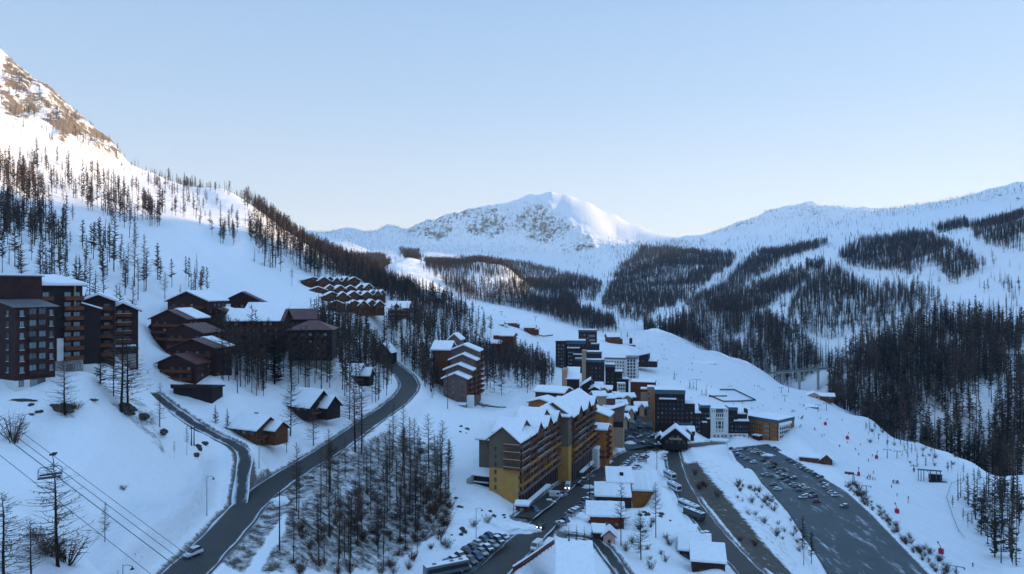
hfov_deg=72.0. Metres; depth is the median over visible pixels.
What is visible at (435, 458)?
larch tree
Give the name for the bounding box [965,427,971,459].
conifer tree
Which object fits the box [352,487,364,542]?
larch tree
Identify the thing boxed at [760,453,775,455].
snow pile
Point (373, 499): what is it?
bare shrub
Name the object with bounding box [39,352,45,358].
window
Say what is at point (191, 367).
chalet block
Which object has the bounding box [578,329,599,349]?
tower block
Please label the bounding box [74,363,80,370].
window
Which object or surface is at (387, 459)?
larch tree
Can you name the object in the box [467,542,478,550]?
parked car
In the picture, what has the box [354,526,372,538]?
bare shrub
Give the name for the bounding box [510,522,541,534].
snow pile
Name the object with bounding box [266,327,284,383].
conifer tree
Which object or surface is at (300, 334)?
larch tree
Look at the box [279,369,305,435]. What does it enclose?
larch tree
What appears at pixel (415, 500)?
larch tree
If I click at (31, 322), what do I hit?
window
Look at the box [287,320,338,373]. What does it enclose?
chalet block
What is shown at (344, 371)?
larch tree
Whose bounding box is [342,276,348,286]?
chalet
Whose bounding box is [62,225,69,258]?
conifer tree
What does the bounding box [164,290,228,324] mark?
chalet block
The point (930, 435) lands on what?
larch tree
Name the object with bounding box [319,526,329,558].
larch tree
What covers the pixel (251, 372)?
larch tree
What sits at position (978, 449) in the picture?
conifer tree
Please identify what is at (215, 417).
conifer tree
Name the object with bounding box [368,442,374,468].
larch tree
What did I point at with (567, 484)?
van
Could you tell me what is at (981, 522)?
conifer tree
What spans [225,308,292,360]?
long residence
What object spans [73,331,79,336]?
window
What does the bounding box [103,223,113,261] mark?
larch tree
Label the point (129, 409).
rock outcrop
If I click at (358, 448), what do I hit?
larch tree
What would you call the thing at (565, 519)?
parked car
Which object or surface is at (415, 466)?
larch tree
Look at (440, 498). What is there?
bush
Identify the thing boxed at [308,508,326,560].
larch tree
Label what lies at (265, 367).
larch tree
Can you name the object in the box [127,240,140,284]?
larch tree
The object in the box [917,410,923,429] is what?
larch tree
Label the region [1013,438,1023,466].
larch tree
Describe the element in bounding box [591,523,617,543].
pink hut
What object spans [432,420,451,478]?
larch tree
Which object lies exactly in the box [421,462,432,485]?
larch tree
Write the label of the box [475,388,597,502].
yellow apartment building
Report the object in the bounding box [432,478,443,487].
bare shrub
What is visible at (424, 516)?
bare shrub
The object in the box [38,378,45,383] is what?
window
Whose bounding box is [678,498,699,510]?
bus
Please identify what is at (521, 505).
kiosk
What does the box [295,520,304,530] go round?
bare shrub
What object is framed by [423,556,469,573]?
bus
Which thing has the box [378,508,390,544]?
larch tree
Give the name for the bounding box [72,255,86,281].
conifer tree
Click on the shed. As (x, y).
(690, 527)
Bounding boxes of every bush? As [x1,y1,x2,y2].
[0,411,36,443]
[24,524,53,537]
[28,530,73,557]
[34,524,106,565]
[70,400,83,409]
[417,484,438,499]
[421,496,449,514]
[427,487,455,504]
[429,507,458,525]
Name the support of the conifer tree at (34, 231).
on the ground at (106, 447)
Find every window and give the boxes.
[19,310,23,316]
[19,321,24,327]
[19,333,23,338]
[19,344,23,350]
[19,355,24,361]
[19,366,24,372]
[19,380,23,386]
[29,308,36,313]
[29,320,36,325]
[29,331,36,337]
[29,342,36,348]
[29,353,36,359]
[29,364,36,370]
[30,379,37,386]
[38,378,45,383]
[39,308,45,314]
[39,319,45,325]
[39,330,45,335]
[39,341,45,347]
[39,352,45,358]
[39,363,45,369]
[64,292,70,296]
[64,302,70,306]
[64,342,70,346]
[64,352,70,356]
[66,364,72,370]
[73,312,79,316]
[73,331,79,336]
[73,341,79,346]
[73,351,79,356]
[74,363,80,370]
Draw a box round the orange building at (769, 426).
[748,412,794,440]
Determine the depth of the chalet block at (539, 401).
361.05 m
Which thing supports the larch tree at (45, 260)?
on the ground at (106, 447)
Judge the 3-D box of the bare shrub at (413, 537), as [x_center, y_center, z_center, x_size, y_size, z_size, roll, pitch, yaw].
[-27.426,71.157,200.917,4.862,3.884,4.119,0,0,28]
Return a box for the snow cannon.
[937,541,943,553]
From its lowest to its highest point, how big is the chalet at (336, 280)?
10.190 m
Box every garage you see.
[170,384,224,403]
[466,464,488,486]
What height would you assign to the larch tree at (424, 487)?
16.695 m
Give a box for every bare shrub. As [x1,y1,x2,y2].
[292,557,308,573]
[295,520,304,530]
[297,527,311,538]
[301,531,317,549]
[311,553,324,566]
[312,528,327,540]
[331,564,346,573]
[343,561,358,573]
[354,522,366,532]
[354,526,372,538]
[366,521,377,533]
[368,490,381,500]
[368,535,381,545]
[374,559,388,573]
[386,532,393,540]
[387,560,399,572]
[395,534,404,542]
[403,558,415,569]
[407,526,422,537]
[408,548,418,561]
[409,530,422,541]
[412,519,424,529]
[418,526,430,538]
[421,510,435,521]
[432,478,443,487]
[435,527,447,539]
[436,524,448,532]
[440,505,453,516]
[440,538,455,548]
[442,516,451,526]
[443,498,457,508]
[467,517,479,526]
[481,512,493,522]
[621,541,632,550]
[645,557,656,568]
[663,533,675,545]
[713,488,722,495]
[745,493,754,502]
[758,516,770,523]
[900,536,910,544]
[916,544,924,552]
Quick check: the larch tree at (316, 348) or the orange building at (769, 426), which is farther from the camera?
the orange building at (769, 426)
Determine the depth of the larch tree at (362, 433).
248.69 m
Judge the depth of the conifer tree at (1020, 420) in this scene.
472.94 m
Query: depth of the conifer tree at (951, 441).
492.35 m
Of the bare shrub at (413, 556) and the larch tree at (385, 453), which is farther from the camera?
the larch tree at (385, 453)
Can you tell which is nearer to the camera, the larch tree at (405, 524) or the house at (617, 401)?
the larch tree at (405, 524)
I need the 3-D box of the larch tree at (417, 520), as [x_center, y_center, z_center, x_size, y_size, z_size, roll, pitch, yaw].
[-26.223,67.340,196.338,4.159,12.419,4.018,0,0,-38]
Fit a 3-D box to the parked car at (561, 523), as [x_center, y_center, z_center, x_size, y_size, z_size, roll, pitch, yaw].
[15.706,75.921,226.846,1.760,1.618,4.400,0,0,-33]
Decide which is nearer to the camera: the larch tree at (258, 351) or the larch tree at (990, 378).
the larch tree at (258, 351)
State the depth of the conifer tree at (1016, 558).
272.32 m
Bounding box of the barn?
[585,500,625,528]
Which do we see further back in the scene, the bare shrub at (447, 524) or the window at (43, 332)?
the bare shrub at (447, 524)
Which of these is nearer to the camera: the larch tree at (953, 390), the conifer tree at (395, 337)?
the conifer tree at (395, 337)
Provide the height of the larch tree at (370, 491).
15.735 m
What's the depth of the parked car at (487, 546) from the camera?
196.22 m
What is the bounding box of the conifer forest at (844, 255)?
[0,55,1023,550]
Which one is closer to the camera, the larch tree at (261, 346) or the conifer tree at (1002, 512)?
the larch tree at (261, 346)
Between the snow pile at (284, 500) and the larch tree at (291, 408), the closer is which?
the snow pile at (284, 500)
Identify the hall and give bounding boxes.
[555,540,595,573]
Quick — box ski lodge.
[806,390,835,402]
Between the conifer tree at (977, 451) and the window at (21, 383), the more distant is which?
the conifer tree at (977, 451)
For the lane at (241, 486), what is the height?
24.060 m
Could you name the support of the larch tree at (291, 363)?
on the ground at (106, 447)
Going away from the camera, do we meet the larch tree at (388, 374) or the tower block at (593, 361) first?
the larch tree at (388, 374)
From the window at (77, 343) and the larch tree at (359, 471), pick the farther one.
the larch tree at (359, 471)
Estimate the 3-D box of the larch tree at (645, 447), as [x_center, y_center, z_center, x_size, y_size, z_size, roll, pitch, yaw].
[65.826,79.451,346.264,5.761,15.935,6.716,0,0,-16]
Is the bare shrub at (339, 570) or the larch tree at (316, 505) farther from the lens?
the larch tree at (316, 505)
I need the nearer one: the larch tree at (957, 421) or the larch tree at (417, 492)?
the larch tree at (417, 492)
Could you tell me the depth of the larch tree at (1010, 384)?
507.93 m
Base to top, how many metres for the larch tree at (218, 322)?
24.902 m
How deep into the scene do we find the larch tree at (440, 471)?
238.94 m
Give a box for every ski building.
[625,338,635,346]
[692,361,716,363]
[804,404,818,408]
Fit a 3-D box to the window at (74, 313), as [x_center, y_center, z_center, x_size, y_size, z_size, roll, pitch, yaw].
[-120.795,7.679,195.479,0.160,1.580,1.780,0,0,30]
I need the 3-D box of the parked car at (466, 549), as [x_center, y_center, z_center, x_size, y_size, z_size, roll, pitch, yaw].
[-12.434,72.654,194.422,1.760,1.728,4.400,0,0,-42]
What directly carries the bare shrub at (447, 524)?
on the ground at (106, 447)
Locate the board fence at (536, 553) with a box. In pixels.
[512,538,554,571]
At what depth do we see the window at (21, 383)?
174.10 m
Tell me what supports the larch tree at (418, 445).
on the ground at (106, 447)
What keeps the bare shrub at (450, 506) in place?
on the ground at (106, 447)
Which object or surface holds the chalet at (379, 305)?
on the ground at (106, 447)
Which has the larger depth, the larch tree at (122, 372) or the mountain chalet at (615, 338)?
the mountain chalet at (615, 338)
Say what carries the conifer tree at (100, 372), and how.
on the ground at (106, 447)
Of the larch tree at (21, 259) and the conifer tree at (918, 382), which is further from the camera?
the conifer tree at (918, 382)
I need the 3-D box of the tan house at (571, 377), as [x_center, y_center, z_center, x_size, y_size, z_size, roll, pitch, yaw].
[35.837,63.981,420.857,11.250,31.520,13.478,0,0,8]
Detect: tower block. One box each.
[555,339,565,367]
[566,339,585,372]
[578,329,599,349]
[582,349,604,384]
[605,362,628,391]
[653,386,694,435]
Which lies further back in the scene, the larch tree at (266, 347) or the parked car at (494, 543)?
the larch tree at (266, 347)
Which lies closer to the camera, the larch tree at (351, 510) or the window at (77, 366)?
the larch tree at (351, 510)
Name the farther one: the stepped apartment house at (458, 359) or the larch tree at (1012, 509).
the stepped apartment house at (458, 359)
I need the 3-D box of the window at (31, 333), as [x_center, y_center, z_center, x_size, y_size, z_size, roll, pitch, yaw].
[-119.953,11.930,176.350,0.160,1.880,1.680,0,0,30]
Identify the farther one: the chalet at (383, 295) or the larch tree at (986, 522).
the chalet at (383, 295)
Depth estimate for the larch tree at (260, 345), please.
287.18 m
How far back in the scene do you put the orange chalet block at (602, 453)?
332.00 m
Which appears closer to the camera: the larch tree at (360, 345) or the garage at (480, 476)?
the garage at (480, 476)
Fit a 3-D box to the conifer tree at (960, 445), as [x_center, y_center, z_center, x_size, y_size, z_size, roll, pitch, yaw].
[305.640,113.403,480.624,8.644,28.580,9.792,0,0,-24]
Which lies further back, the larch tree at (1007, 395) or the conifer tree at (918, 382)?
the conifer tree at (918, 382)
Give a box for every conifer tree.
[29,209,38,245]
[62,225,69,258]
[62,258,69,276]
[71,255,86,296]
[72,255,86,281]
[82,259,90,295]
[89,274,100,292]
[94,349,107,383]
[212,406,218,421]
[224,410,230,428]
[249,329,256,370]
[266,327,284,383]
[391,328,398,346]
[410,343,417,371]
[518,364,525,386]
[851,380,859,414]
[863,368,875,392]
[872,382,881,401]
[881,404,885,429]
[887,368,896,402]
[915,364,921,400]
[919,421,932,446]
[921,367,929,403]
[924,360,930,394]
[930,355,940,387]
[938,363,943,387]
[938,376,948,411]
[941,414,950,451]
[941,420,950,451]
[947,427,957,453]
[948,400,956,432]
[952,418,963,455]
[953,423,963,456]
[956,432,965,457]
[957,370,964,399]
[959,386,964,417]
[961,440,967,458]
[962,377,973,411]
[963,421,973,459]
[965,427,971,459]
[965,433,971,460]
[967,473,980,513]
[970,443,978,465]
[972,471,980,505]
[973,428,983,465]
[973,437,980,464]
[974,496,988,534]
[975,486,991,527]
[977,448,983,468]
[979,479,988,507]
[980,349,988,383]
[982,422,993,455]
[985,459,991,495]
[985,506,997,545]
[986,423,995,465]
[986,498,1005,556]
[989,412,998,442]
[989,489,1004,534]
[993,449,999,475]
[994,353,1005,379]
[996,399,1004,429]
[996,469,1006,502]
[997,402,1009,432]
[998,487,1010,527]
[1002,440,1016,475]
[1002,461,1010,492]
[1003,499,1018,546]
[1004,518,1020,557]
[1006,309,1015,346]
[1011,469,1023,507]
[1011,530,1020,565]
[1016,402,1023,436]
[1016,447,1022,474]
[1017,395,1022,436]
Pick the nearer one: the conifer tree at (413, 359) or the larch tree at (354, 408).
the larch tree at (354, 408)
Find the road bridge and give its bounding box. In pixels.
[765,366,833,389]
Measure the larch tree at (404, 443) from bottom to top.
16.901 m
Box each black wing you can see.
[695,403,710,438]
[725,405,748,438]
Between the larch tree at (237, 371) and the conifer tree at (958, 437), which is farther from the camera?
the conifer tree at (958, 437)
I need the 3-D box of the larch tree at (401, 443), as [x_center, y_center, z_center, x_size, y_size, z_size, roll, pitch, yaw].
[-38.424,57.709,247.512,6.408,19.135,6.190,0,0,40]
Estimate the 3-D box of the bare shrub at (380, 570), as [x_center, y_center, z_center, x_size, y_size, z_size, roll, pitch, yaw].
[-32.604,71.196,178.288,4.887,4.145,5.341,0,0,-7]
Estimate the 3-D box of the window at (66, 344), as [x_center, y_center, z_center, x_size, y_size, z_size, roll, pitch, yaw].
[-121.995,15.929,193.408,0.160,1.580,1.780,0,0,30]
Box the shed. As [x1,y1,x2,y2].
[680,522,697,531]
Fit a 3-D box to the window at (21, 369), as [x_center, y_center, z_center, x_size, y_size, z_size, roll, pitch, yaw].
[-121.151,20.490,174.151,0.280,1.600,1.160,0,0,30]
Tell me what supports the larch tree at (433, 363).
on the ground at (106, 447)
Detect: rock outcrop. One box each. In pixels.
[10,398,37,401]
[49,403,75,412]
[119,402,137,414]
[139,413,149,420]
[160,428,167,434]
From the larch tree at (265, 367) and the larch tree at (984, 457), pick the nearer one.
the larch tree at (265, 367)
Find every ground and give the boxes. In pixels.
[0,49,1023,573]
[450,533,499,573]
[624,416,655,449]
[733,444,927,573]
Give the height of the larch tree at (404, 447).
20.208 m
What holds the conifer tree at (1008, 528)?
on the ground at (106, 447)
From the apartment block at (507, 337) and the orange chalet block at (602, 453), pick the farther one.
the apartment block at (507, 337)
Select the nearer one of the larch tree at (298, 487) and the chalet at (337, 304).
the larch tree at (298, 487)
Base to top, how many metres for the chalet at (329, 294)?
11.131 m
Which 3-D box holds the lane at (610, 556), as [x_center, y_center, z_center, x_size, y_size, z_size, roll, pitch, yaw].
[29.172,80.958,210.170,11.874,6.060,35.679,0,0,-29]
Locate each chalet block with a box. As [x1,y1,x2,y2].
[147,307,210,351]
[154,351,212,383]
[162,322,225,354]
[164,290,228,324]
[167,336,235,376]
[211,306,232,328]
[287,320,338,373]
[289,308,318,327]
[526,394,555,406]
[533,385,573,396]
[592,405,613,469]
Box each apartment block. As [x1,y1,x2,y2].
[0,273,86,371]
[0,299,58,391]
[81,302,101,376]
[82,287,118,365]
[115,300,142,369]
[488,332,517,355]
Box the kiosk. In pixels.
[514,499,531,511]
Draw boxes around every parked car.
[447,554,457,558]
[454,550,465,556]
[460,545,471,554]
[466,554,477,564]
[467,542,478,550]
[470,550,483,560]
[472,538,482,546]
[476,547,488,555]
[478,535,489,542]
[481,542,494,551]
[483,531,493,539]
[486,539,499,547]
[492,534,504,543]
[498,532,509,539]
[530,505,539,511]
[555,520,566,526]
[558,516,569,522]
[564,510,575,516]
[567,507,578,513]
[573,504,584,508]
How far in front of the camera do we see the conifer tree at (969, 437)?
495.94 m
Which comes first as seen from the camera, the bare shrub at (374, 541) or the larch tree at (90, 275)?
the bare shrub at (374, 541)
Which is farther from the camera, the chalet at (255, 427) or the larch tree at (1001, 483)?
the larch tree at (1001, 483)
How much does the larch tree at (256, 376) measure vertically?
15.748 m
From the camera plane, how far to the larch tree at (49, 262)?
258.28 m
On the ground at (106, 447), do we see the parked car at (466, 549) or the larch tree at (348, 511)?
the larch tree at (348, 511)
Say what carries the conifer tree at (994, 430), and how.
on the ground at (106, 447)
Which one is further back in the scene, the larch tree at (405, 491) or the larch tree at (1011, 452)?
the larch tree at (1011, 452)
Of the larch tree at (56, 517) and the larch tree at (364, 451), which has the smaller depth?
the larch tree at (56, 517)
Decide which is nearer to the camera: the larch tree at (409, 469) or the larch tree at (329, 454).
the larch tree at (329, 454)
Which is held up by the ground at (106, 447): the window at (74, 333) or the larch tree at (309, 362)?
the larch tree at (309, 362)
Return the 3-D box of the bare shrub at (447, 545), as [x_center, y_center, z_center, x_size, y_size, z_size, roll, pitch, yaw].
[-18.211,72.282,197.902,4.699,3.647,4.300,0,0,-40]
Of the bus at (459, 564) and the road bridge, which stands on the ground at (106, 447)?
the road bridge
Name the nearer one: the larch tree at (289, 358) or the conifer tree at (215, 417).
the conifer tree at (215, 417)
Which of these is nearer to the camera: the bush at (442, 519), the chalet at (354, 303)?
the bush at (442, 519)
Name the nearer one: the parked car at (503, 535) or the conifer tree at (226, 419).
the parked car at (503, 535)
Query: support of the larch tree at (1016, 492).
on the ground at (106, 447)
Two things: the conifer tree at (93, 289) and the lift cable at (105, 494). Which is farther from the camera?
the conifer tree at (93, 289)
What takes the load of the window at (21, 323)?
in the apartment block at (27, 343)
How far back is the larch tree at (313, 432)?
251.72 m
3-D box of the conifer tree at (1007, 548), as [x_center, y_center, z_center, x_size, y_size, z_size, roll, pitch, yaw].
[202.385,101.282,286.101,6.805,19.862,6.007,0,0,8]
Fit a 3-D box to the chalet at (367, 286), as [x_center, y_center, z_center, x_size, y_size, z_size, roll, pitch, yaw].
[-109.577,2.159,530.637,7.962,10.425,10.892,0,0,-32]
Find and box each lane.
[152,393,252,504]
[565,533,628,573]
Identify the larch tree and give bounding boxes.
[0,492,38,573]
[10,518,50,573]
[12,241,29,273]
[12,462,94,566]
[34,248,45,273]
[41,246,49,273]
[43,255,52,273]
[44,362,78,414]
[83,259,96,294]
[97,328,149,412]
[97,503,110,541]
[98,262,108,292]
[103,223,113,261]
[103,337,123,395]
[104,336,148,402]
[119,248,127,271]
[123,243,131,282]
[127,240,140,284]
[128,277,138,306]
[132,223,139,245]
[134,259,143,299]
[139,233,150,255]
[139,249,155,290]
[153,383,165,426]
[161,272,169,290]
[210,311,231,378]
[212,310,224,338]
[223,310,233,340]
[224,318,237,346]
[224,329,237,380]
[227,346,243,392]
[228,329,243,378]
[231,318,243,374]
[232,337,247,386]
[235,318,244,370]
[239,332,252,374]
[239,334,252,383]
[240,321,247,357]
[240,322,256,382]
[246,304,255,343]
[247,355,254,391]
[249,309,264,351]
[249,325,267,385]
[250,322,268,379]
[250,332,255,373]
[251,325,267,379]
[253,325,268,376]
[253,359,263,395]
[257,350,268,383]
[258,349,270,382]
[262,332,272,380]
[263,317,273,363]
[271,326,283,372]
[275,323,284,370]
[278,326,288,371]
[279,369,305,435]
[282,502,303,561]
[284,338,296,373]
[285,318,297,364]
[285,442,306,511]
[286,344,297,389]
[292,466,309,518]
[294,337,302,383]
[295,327,304,373]
[295,503,306,538]
[297,333,315,386]
[299,325,313,362]
[302,337,316,387]
[305,409,318,445]
[308,490,325,541]
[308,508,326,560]
[311,328,323,374]
[311,476,327,521]
[314,333,328,388]
[315,447,330,496]
[319,428,338,482]
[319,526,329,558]
[320,452,329,487]
[320,472,338,536]
[322,331,333,381]
[323,439,336,490]
[326,446,337,487]
[328,490,350,558]
[330,455,345,497]
[331,525,346,571]
[334,376,372,452]
[335,508,349,557]
[338,343,348,389]
[338,438,350,477]
[339,330,350,377]
[339,335,343,365]
[340,491,358,549]
[341,354,349,393]
[341,521,360,573]
[342,372,359,419]
[342,515,355,570]
[343,331,352,361]
[344,337,353,376]
[344,490,360,546]
[345,382,376,452]
[349,481,360,504]
[350,462,368,510]
[351,342,357,362]
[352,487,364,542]
[353,350,365,391]
[353,441,363,474]
[353,480,362,512]
[355,332,365,357]
[355,485,370,540]
[357,314,361,346]
[359,439,367,464]
[360,447,371,487]
[364,469,375,511]
[367,487,388,551]
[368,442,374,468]
[370,503,381,544]
[374,437,382,456]
[376,339,381,375]
[376,362,381,399]
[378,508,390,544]
[378,529,388,565]
[379,351,385,388]
[379,437,392,477]
[379,484,390,526]
[381,445,390,485]
[381,474,394,514]
[382,361,390,395]
[382,443,392,472]
[383,424,395,465]
[383,459,396,506]
[384,343,392,384]
[385,402,397,446]
[386,448,405,500]
[391,487,407,540]
[392,405,410,442]
[392,464,407,513]
[394,501,404,536]
[396,424,409,474]
[396,432,413,484]
[398,502,412,546]
[399,427,408,469]
[399,477,410,523]
[402,452,418,495]
[404,471,413,512]
[404,476,423,531]
[405,417,415,462]
[406,439,418,469]
[407,477,418,514]
[408,450,424,481]
[409,473,425,503]
[410,418,421,456]
[411,446,421,480]
[412,427,423,468]
[412,509,424,547]
[413,465,425,505]
[416,465,428,513]
[417,413,436,472]
[420,350,430,385]
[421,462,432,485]
[424,477,433,508]
[427,467,443,515]
[429,352,437,378]
[429,447,441,470]
[430,437,444,477]
[431,447,447,493]
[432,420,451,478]
[441,441,453,487]
[444,371,451,408]
[444,461,451,482]
[581,448,598,499]
[612,484,629,545]
[625,509,650,559]
[641,433,649,462]
[648,483,662,537]
[798,527,807,564]
[894,404,902,435]
[910,384,919,417]
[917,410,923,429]
[926,420,936,447]
[931,388,938,427]
[942,411,955,443]
[949,373,957,399]
[953,406,963,442]
[963,417,975,459]
[967,352,980,391]
[970,388,982,428]
[970,417,979,458]
[972,359,983,400]
[978,439,991,470]
[979,490,991,535]
[980,500,993,542]
[982,479,998,518]
[986,431,999,463]
[987,359,996,402]
[988,421,1001,449]
[995,510,1006,562]
[996,478,1008,510]
[996,490,1008,525]
[998,382,1012,412]
[1001,370,1015,404]
[1002,506,1022,561]
[1004,480,1013,518]
[1005,433,1018,474]
[1006,494,1018,527]
[1007,419,1018,450]
[1009,476,1023,528]
[1010,349,1020,390]
[1010,362,1019,401]
[1011,390,1021,422]
[1012,388,1020,410]
[1013,374,1023,405]
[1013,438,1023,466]
[1014,430,1023,471]
[1018,373,1023,411]
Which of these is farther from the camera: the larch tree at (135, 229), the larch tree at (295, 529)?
the larch tree at (135, 229)
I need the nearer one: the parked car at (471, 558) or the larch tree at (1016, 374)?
the parked car at (471, 558)
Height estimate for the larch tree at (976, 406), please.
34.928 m
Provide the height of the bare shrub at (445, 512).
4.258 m
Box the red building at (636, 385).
[630,379,659,400]
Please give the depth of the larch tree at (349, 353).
309.42 m
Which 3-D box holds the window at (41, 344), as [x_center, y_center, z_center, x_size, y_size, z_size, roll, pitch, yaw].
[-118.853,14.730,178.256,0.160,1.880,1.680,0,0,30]
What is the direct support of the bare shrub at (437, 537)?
on the ground at (106, 447)
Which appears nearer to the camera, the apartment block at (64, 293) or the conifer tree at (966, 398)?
the apartment block at (64, 293)
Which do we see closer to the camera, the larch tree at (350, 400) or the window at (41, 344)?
the window at (41, 344)
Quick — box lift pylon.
[844,471,857,481]
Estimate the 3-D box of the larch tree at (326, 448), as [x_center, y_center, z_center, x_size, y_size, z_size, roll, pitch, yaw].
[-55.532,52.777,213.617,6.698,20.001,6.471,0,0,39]
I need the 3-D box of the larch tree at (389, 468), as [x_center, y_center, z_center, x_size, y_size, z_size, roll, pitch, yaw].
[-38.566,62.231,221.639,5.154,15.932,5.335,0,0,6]
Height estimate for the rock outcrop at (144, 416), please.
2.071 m
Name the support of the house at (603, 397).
on the ground at (106, 447)
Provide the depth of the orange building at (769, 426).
500.01 m
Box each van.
[530,538,542,550]
[549,490,562,497]
[565,481,570,488]
[661,454,667,459]
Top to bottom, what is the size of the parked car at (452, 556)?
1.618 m
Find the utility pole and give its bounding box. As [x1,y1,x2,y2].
[279,491,279,549]
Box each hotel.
[386,301,412,328]
[604,355,638,380]
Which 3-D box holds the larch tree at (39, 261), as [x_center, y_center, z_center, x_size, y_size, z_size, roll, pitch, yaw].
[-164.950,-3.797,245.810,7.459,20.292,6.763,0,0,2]
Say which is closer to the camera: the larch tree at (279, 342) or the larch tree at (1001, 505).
the larch tree at (279, 342)
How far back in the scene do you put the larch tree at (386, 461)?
233.32 m
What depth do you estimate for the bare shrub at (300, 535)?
173.44 m
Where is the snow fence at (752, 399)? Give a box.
[709,389,755,401]
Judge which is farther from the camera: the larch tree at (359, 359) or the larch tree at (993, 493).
the larch tree at (993, 493)
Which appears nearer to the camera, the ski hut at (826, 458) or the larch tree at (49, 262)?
the larch tree at (49, 262)
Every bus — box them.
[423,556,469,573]
[663,469,675,478]
[667,480,681,490]
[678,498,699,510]
[683,506,705,520]
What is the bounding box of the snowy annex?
[245,302,290,308]
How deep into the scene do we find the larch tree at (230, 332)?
279.25 m
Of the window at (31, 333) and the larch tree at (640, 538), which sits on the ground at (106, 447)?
the larch tree at (640, 538)
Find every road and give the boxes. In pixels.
[161,362,418,573]
[471,442,722,573]
[477,403,505,407]
[514,467,596,518]
[665,450,764,573]
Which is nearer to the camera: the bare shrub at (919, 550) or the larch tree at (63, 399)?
the larch tree at (63, 399)
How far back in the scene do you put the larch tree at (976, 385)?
534.24 m
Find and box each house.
[430,332,484,408]
[562,366,581,390]
[581,377,603,394]
[589,389,616,405]
[594,466,633,507]
[602,385,612,392]
[606,402,624,447]
[613,392,635,405]
[615,399,628,412]
[617,382,625,392]
[624,413,630,428]
[625,405,637,420]
[632,470,658,507]
[633,401,647,415]
[677,531,711,559]
[679,425,694,441]
[689,540,726,571]
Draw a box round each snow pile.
[270,496,289,505]
[490,522,519,533]
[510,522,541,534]
[567,512,589,521]
[581,485,593,488]
[704,438,730,442]
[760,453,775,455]
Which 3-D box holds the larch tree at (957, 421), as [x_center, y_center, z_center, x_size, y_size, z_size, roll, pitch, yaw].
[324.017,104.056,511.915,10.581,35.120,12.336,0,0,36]
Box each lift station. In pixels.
[639,353,657,366]
[917,469,946,482]
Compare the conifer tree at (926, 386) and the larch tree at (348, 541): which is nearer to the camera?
the larch tree at (348, 541)
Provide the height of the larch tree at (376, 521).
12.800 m
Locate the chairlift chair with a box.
[37,452,61,479]
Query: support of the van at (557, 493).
on the road at (541, 503)
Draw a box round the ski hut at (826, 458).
[798,451,833,464]
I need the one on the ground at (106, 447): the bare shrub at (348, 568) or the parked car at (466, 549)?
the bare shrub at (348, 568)
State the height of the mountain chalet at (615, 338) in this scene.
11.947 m
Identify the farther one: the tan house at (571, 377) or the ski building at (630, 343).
the ski building at (630, 343)
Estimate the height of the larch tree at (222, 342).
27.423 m
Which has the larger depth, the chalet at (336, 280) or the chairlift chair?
the chalet at (336, 280)
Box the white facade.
[710,406,727,438]
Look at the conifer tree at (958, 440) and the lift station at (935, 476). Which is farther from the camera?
the conifer tree at (958, 440)
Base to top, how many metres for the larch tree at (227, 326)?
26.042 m
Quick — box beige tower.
[640,385,654,421]
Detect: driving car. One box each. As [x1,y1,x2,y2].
[182,545,203,557]
[536,521,545,528]
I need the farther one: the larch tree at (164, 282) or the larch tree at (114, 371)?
the larch tree at (164, 282)
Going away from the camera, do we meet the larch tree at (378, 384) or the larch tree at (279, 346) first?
the larch tree at (279, 346)
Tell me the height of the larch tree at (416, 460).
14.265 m
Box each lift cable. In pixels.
[0,416,212,573]
[0,424,199,573]
[0,433,185,573]
[0,455,150,573]
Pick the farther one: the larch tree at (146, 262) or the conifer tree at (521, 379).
the conifer tree at (521, 379)
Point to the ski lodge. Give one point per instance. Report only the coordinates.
(827, 397)
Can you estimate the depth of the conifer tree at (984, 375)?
562.50 m
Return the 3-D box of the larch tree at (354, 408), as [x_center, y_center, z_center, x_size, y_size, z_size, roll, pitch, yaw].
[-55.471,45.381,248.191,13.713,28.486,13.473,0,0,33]
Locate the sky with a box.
[0,0,1023,236]
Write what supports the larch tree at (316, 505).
on the ground at (106, 447)
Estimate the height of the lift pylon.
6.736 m
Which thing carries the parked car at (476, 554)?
on the parking ground at (473, 568)
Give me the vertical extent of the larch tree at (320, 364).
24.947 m
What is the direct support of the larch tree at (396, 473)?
on the ground at (106, 447)
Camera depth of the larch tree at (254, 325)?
298.26 m
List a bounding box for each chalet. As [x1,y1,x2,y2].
[226,290,271,307]
[226,411,290,445]
[284,386,342,420]
[299,276,318,287]
[308,286,327,293]
[316,276,330,287]
[320,291,337,301]
[324,284,336,292]
[326,300,346,310]
[327,276,332,285]
[332,277,341,285]
[333,285,346,292]
[336,291,349,301]
[336,363,374,385]
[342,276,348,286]
[344,285,356,292]
[346,291,360,300]
[347,276,360,286]
[347,299,361,314]
[356,284,363,291]
[357,300,369,314]
[360,291,372,300]
[362,283,373,290]
[366,299,376,315]
[369,289,375,300]
[373,290,381,300]
[374,300,385,315]
[379,289,386,302]
[381,342,397,363]
[492,320,507,326]
[505,320,519,327]
[523,324,539,334]
[604,333,622,343]
[655,423,690,449]
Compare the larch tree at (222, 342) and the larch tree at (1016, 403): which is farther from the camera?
the larch tree at (1016, 403)

